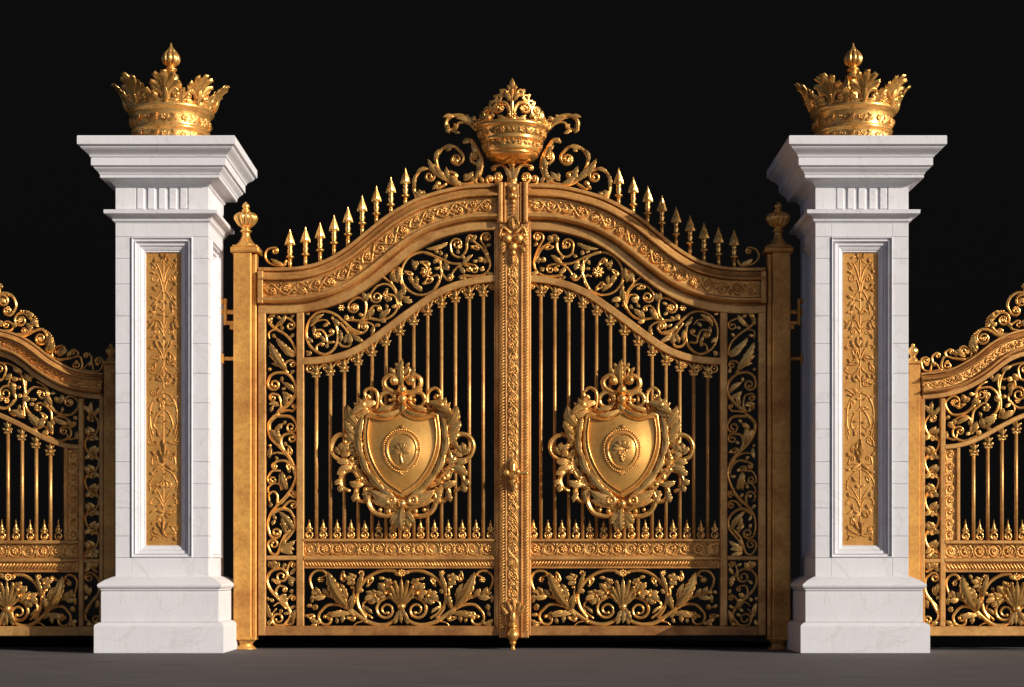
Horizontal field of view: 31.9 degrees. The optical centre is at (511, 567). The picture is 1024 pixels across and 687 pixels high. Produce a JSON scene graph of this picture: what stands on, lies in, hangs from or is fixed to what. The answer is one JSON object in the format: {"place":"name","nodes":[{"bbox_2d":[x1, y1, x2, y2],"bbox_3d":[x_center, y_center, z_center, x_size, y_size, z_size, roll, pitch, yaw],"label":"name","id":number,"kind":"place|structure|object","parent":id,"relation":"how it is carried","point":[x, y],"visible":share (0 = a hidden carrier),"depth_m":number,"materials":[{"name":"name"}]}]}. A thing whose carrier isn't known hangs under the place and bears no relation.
{"place":"outdoors","nodes":[
{"label":"outdoors","id":0,"kind":"place"},
{"bbox_2d":[0,0,1023,646],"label":"backdrop","id":1,"kind":"structure","parent":0,"point":[330,110],"depth_m":22.46,"materials":[{"name":"black fabric"}]},
{"bbox_2d":[0,647,1023,686],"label":"ground","id":2,"kind":"structure","parent":0,"point":[508,667],"depth_m":12.42,"materials":[{"name":"concrete"}]},
{"bbox_2d":[102,343,116,579],"bbox_3d":[-3.357,-0.600,15.000,0.119,2.557,0.123,0,0,0],"label":"side post","id":3,"kind":"object","parent":2,"relation":"on","point":[109,364],"visible":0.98,"depth_m":14.95,"materials":[{"name":"gold metal"}]},
{"bbox_2d":[0,283,103,635],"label":"side gate","id":4,"kind":"structure","parent":3,"relation":"attached to","point":[68,552],"depth_m":14.98,"materials":[{"name":"gold metal"}]},
{"bbox_2d":[77,135,256,652],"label":"stone pillar","id":5,"kind":"structure","parent":2,"relation":"on","point":[168,588],"depth_m":14.62,"materials":[{"name":"white stone"}]},
{"bbox_2d":[112,43,229,134],"bbox_3d":[-2.856,-3.932,15.000,0.927,0.924,0.934,0,0,19],"label":"crown","id":6,"kind":"object","parent":5,"relation":"on","point":[174,109],"visible":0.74,"depth_m":14.71},
{"bbox_2d":[221,202,261,648],"bbox_3d":[-2.317,-1.213,15.250,0.351,3.804,0.224,0,0,0],"label":"gate post","id":7,"kind":"object","parent":2,"relation":"on","point":[245,251],"visible":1,"depth_m":15.16,"materials":[{"name":"gold metal"}]},
{"bbox_2d":[257,78,611,649],"bbox_3d":[-0.651,-1.708,15.250,3.010,4.795,0.640,0,0,0],"label":"gate leaf","id":8,"kind":"object","parent":7,"relation":"attached to","point":[396,453],"visible":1,"depth_m":15.21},
{"bbox_2d":[762,202,802,648],"bbox_3d":[2.317,-1.213,15.250,0.351,3.804,0.224,0,0,0],"label":"gate post","id":9,"kind":"object","parent":2,"relation":"on","point":[777,251],"visible":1,"depth_m":15.16,"materials":[{"name":"gold metal"}]},
{"bbox_2d":[527,168,766,635],"bbox_3d":[1.137,-1.416,15.172,2.039,3.980,0.225,0,0,0],"label":"gate leaf","id":10,"kind":"object","parent":9,"relation":"attached to","point":[628,454],"visible":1,"depth_m":15.22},
{"bbox_2d":[767,135,946,652],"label":"stone pillar","id":11,"kind":"structure","parent":2,"relation":"on","point":[855,588],"depth_m":14.62,"materials":[{"name":"white stone"}]},
{"bbox_2d":[794,43,910,134],"bbox_3d":[2.855,-3.932,15.001,0.933,0.924,0.923,0,0,19],"label":"crown","id":12,"kind":"object","parent":11,"relation":"on","point":[853,109],"visible":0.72,"depth_m":14.71},
{"bbox_2d":[907,343,921,579],"bbox_3d":[3.357,-0.600,15.000,0.119,2.557,0.123,0,0,0],"label":"side post","id":13,"kind":"object","parent":2,"relation":"on","point":[914,364],"visible":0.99,"depth_m":14.95,"materials":[{"name":"gold metal"}]},
{"bbox_2d":[920,284,1023,635],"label":"side gate","id":14,"kind":"structure","parent":13,"relation":"attached to","point":[955,552],"depth_m":14.98,"materials":[{"name":"gold metal"}]}
]}

